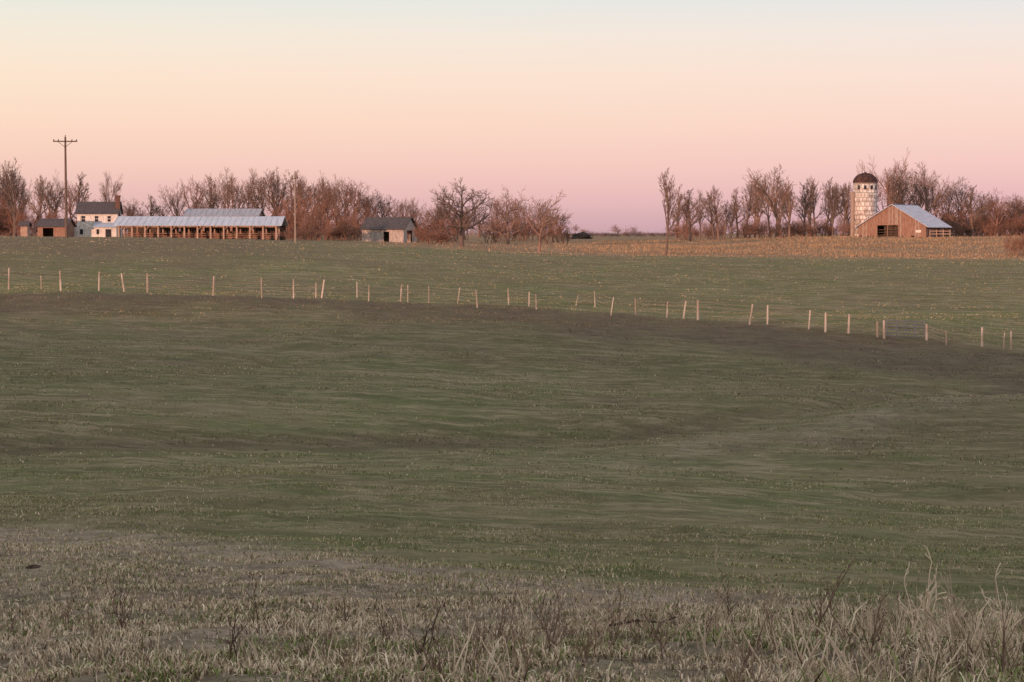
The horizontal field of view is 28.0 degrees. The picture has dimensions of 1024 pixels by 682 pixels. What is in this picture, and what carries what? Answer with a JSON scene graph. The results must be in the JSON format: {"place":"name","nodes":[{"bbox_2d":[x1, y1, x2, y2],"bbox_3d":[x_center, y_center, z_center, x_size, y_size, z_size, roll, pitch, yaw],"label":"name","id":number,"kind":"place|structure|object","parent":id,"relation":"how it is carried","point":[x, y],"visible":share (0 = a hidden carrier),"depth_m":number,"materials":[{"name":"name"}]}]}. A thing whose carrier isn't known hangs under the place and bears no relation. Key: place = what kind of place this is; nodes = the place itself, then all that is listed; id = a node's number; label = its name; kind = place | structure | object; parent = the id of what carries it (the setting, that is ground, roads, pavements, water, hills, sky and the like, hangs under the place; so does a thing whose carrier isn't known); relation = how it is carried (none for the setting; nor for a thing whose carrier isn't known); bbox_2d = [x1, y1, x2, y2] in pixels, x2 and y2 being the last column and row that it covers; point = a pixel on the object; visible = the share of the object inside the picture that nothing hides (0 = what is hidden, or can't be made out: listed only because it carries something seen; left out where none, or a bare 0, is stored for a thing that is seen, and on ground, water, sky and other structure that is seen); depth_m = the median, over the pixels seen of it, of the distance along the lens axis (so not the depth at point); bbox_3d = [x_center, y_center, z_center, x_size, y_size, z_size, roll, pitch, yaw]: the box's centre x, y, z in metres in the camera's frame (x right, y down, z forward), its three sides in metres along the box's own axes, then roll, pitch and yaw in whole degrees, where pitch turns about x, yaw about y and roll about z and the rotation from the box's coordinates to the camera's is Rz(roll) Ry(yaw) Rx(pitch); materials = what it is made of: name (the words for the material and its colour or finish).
{"place":"outdoors","nodes":[
{"label":"outdoors","id":0,"kind":"place"},
{"bbox_2d":[0,233,1023,681],"bbox_3d":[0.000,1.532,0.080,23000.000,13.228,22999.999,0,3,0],"label":"pasture ground","id":1,"kind":"structure","parent":0,"point":[462,413],"depth_m":77.75,"materials":[{"name":"green plant"}]},
{"bbox_2d":[0,158,39,235],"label":"bare tree","id":2,"kind":"object","parent":1,"relation":"on","point":[11,197],"visible":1,"depth_m":348.61,"materials":[{"name":"brown plant"}]},
{"bbox_2d":[18,221,31,235],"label":"outbuilding","id":3,"kind":"structure","parent":1,"relation":"on","point":[24,226],"depth_m":298.95,"materials":[{"name":"beige wood"}]},
{"bbox_2d":[26,564,40,568],"bbox_3d":[-6.333,2.993,27.189,0.261,0.075,0.236,0,3,0],"label":"dirt clod","id":4,"kind":"object","parent":1,"relation":"on","point":[32,566],"visible":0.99,"depth_m":27.15,"materials":[{"name":"brown soil"}]},
{"bbox_2d":[33,170,64,216],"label":"bare tree","id":5,"kind":"object","parent":1,"relation":"on","point":[51,202],"visible":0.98,"depth_m":358.41,"materials":[{"name":"brown plant"}]},
{"bbox_2d":[35,219,76,236],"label":"wooden shed","id":6,"kind":"structure","parent":1,"relation":"on","point":[51,227],"depth_m":320.26,"materials":[{"name":"brown wood"}]},
{"bbox_2d":[53,135,76,237],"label":"utility pole","id":7,"kind":"object","parent":1,"relation":"on","point":[66,214],"visible":0.96,"depth_m":231.27,"materials":[{"name":"brown wood"}]},
{"bbox_2d":[60,172,97,218],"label":"bare tree","id":8,"kind":"object","parent":1,"relation":"on","point":[79,189],"visible":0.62,"depth_m":370.88,"materials":[{"name":"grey plant"}]},
{"bbox_2d":[74,195,122,236],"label":"white farmhouse","id":9,"kind":"object","parent":1,"relation":"on","point":[96,219],"visible":0.66,"depth_m":326.89,"materials":[{"name":"paint"}]},
{"bbox_2d":[80,229,110,236],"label":"wing windows","id":10,"kind":"structure","parent":9,"relation":"in","point":[107,231],"depth_m":324.47,"materials":[{"name":"black glass"}]},
{"bbox_2d":[81,216,110,221],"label":"window glass","id":11,"kind":"structure","parent":9,"relation":"in","point":[82,217],"depth_m":327.01,"materials":[{"name":"black glass"}]},
{"bbox_2d":[98,172,122,205],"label":"bare tree","id":12,"kind":"object","parent":1,"relation":"on","point":[106,195],"visible":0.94,"depth_m":360.18,"materials":[{"name":"brown plant"}]},
{"bbox_2d":[112,216,287,239],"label":"open pole shed","id":13,"kind":"structure","parent":1,"relation":"on","point":[192,226],"depth_m":282.77,"materials":[{"name":"grey metal"}]},
{"bbox_2d":[183,209,264,234],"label":"machine shed","id":14,"kind":"structure","parent":1,"relation":"on","point":[224,212],"depth_m":342.04,"materials":[{"name":"grey metal"}]},
{"bbox_2d":[207,168,247,208],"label":"bare tree","id":15,"kind":"object","parent":1,"relation":"on","point":[227,188],"visible":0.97,"depth_m":359.08,"materials":[{"name":"brown plant"}]},
{"bbox_2d":[244,167,271,208],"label":"bare tree","id":16,"kind":"object","parent":1,"relation":"on","point":[251,198],"visible":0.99,"depth_m":358.12,"materials":[{"name":"brown plant"}]},
{"bbox_2d":[257,167,292,215],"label":"bare tree","id":17,"kind":"object","parent":1,"relation":"on","point":[282,192],"visible":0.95,"depth_m":363.46,"materials":[{"name":"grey plant"}]},
{"bbox_2d":[292,171,297,242],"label":"utility pole","id":18,"kind":"object","parent":1,"relation":"on","point":[294,178],"visible":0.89,"depth_m":237.44,"materials":[{"name":"brown wood"}]},
{"bbox_2d":[359,217,418,242],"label":"weathered shack","id":19,"kind":"structure","parent":1,"relation":"on","point":[387,229],"depth_m":295.56,"materials":[{"name":"grey wood"}]},
{"bbox_2d":[422,177,499,246],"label":"bare tree","id":20,"kind":"object","parent":1,"relation":"on","point":[455,211],"visible":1,"depth_m":260.84,"materials":[{"name":"brown plant"}]},
{"bbox_2d":[474,185,532,244],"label":"bare tree","id":21,"kind":"object","parent":1,"relation":"on","point":[521,226],"visible":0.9,"depth_m":299.06,"materials":[{"name":"brown plant"}]},
{"bbox_2d":[0,512,1022,633],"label":"dry grass strip","id":22,"kind":"object","parent":1,"relation":"on","point":[691,614],"visible":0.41,"depth_m":18.49,"materials":[{"name":"brown plant"}]},
{"bbox_2d":[0,281,1023,513],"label":"pasture grass slope","id":23,"kind":"structure","parent":1,"relation":"on","point":[258,455],"depth_m":88.93,"materials":[{"name":"green plant"}]},
{"bbox_2d":[0,162,1023,239],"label":"distant tree line","id":24,"kind":"object","parent":1,"relation":"on","point":[749,205],"visible":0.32,"depth_m":400.26,"materials":[{"name":"brown plant"}]},
{"bbox_2d":[0,190,1023,255],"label":"shrub thicket","id":25,"kind":"object","parent":1,"relation":"on","point":[339,229],"visible":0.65,"depth_m":353.49,"materials":[{"name":"brown plant"}]},
{"bbox_2d":[0,235,1023,322],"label":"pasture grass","id":26,"kind":"structure","parent":1,"relation":"on","point":[512,271],"depth_m":185.19,"materials":[{"name":"plant"}]},
{"bbox_2d":[1,268,1023,349],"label":"wire fence","id":27,"kind":"object","parent":1,"relation":"on","point":[697,314],"visible":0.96,"depth_m":137.07,"materials":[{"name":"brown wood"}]},
{"bbox_2d":[5,542,1023,681],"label":"dried weed stalks","id":28,"kind":"object","parent":1,"relation":"on","point":[878,620],"visible":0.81,"depth_m":10.51,"materials":[{"name":"beige plant"}]},
{"bbox_2d":[505,189,573,252],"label":"bare tree","id":29,"kind":"object","parent":1,"relation":"on","point":[545,222],"visible":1,"depth_m":239.62,"materials":[{"name":"brown plant"}]},
{"bbox_2d":[610,616,677,627],"bbox_3d":[0.792,1.718,12.410,0.423,0.106,0.027,0,3,-2],"label":"fallen stick","id":30,"kind":"object","parent":1,"relation":"on","point":[639,620],"visible":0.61,"depth_m":12.40,"materials":[{"name":"brown wood"}]},
{"bbox_2d":[658,169,683,255],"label":"bare tree","id":31,"kind":"object","parent":1,"relation":"on","point":[666,188],"visible":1,"depth_m":234.46,"materials":[{"name":"brown plant"}]},
{"bbox_2d":[677,190,705,241],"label":"bare tree","id":32,"kind":"object","parent":1,"relation":"on","point":[686,212],"visible":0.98,"depth_m":350.71,"materials":[{"name":"brown plant"}]},
{"bbox_2d":[379,235,1023,258],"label":"tall tan grass","id":33,"kind":"structure","parent":1,"relation":"on","point":[672,248],"depth_m":293.32,"materials":[{"name":"beige plant"}]},
{"bbox_2d":[703,185,727,239],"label":"bare tree","id":34,"kind":"object","parent":1,"relation":"on","point":[714,211],"visible":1,"depth_m":349.31,"materials":[{"name":"brown plant"}]},
{"bbox_2d":[742,164,800,237],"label":"bare tree","id":35,"kind":"object","parent":1,"relation":"on","point":[774,200],"visible":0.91,"depth_m":383.34,"materials":[{"name":"brown plant"}]},
{"bbox_2d":[850,172,877,236],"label":"concrete stave silo","id":36,"kind":"object","parent":1,"relation":"on","point":[863,200],"visible":0.91,"depth_m":365.51,"materials":[{"name":"white concrete"}]},
{"bbox_2d":[868,150,914,204],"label":"bare tree","id":37,"kind":"object","parent":1,"relation":"on","point":[901,183],"visible":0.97,"depth_m":399.05,"materials":[{"name":"brown plant"}]},
{"bbox_2d":[855,204,951,236],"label":"wooden barn","id":38,"kind":"structure","parent":1,"relation":"on","point":[900,220],"depth_m":360.32,"materials":[{"name":"brown wood"}]},
{"bbox_2d":[886,319,924,337],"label":"farm gate","id":39,"kind":"structure","parent":1,"relation":"on","point":[905,327],"depth_m":123.61,"materials":[{"name":"metal"}]},
{"bbox_2d":[906,162,967,214],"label":"bare tree","id":40,"kind":"object","parent":1,"relation":"on","point":[924,182],"visible":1,"depth_m":393.28,"materials":[{"name":"brown plant"}]},
{"bbox_2d":[0,564,1023,681],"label":"dry grass","id":41,"kind":"structure","parent":0,"point":[329,671],"depth_m":10.52,"materials":[{"name":"beige plant"}]},
{"bbox_2d":[0,0,1023,232],"label":"sky","id":42,"kind":"structure","parent":0,"point":[590,101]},
{"bbox_2d":[571,232,592,238],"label":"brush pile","id":43,"kind":"object","parent":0,"point":[582,235],"visible":0.91,"depth_m":418.01,"materials":[{"name":"plant"}]}
]}

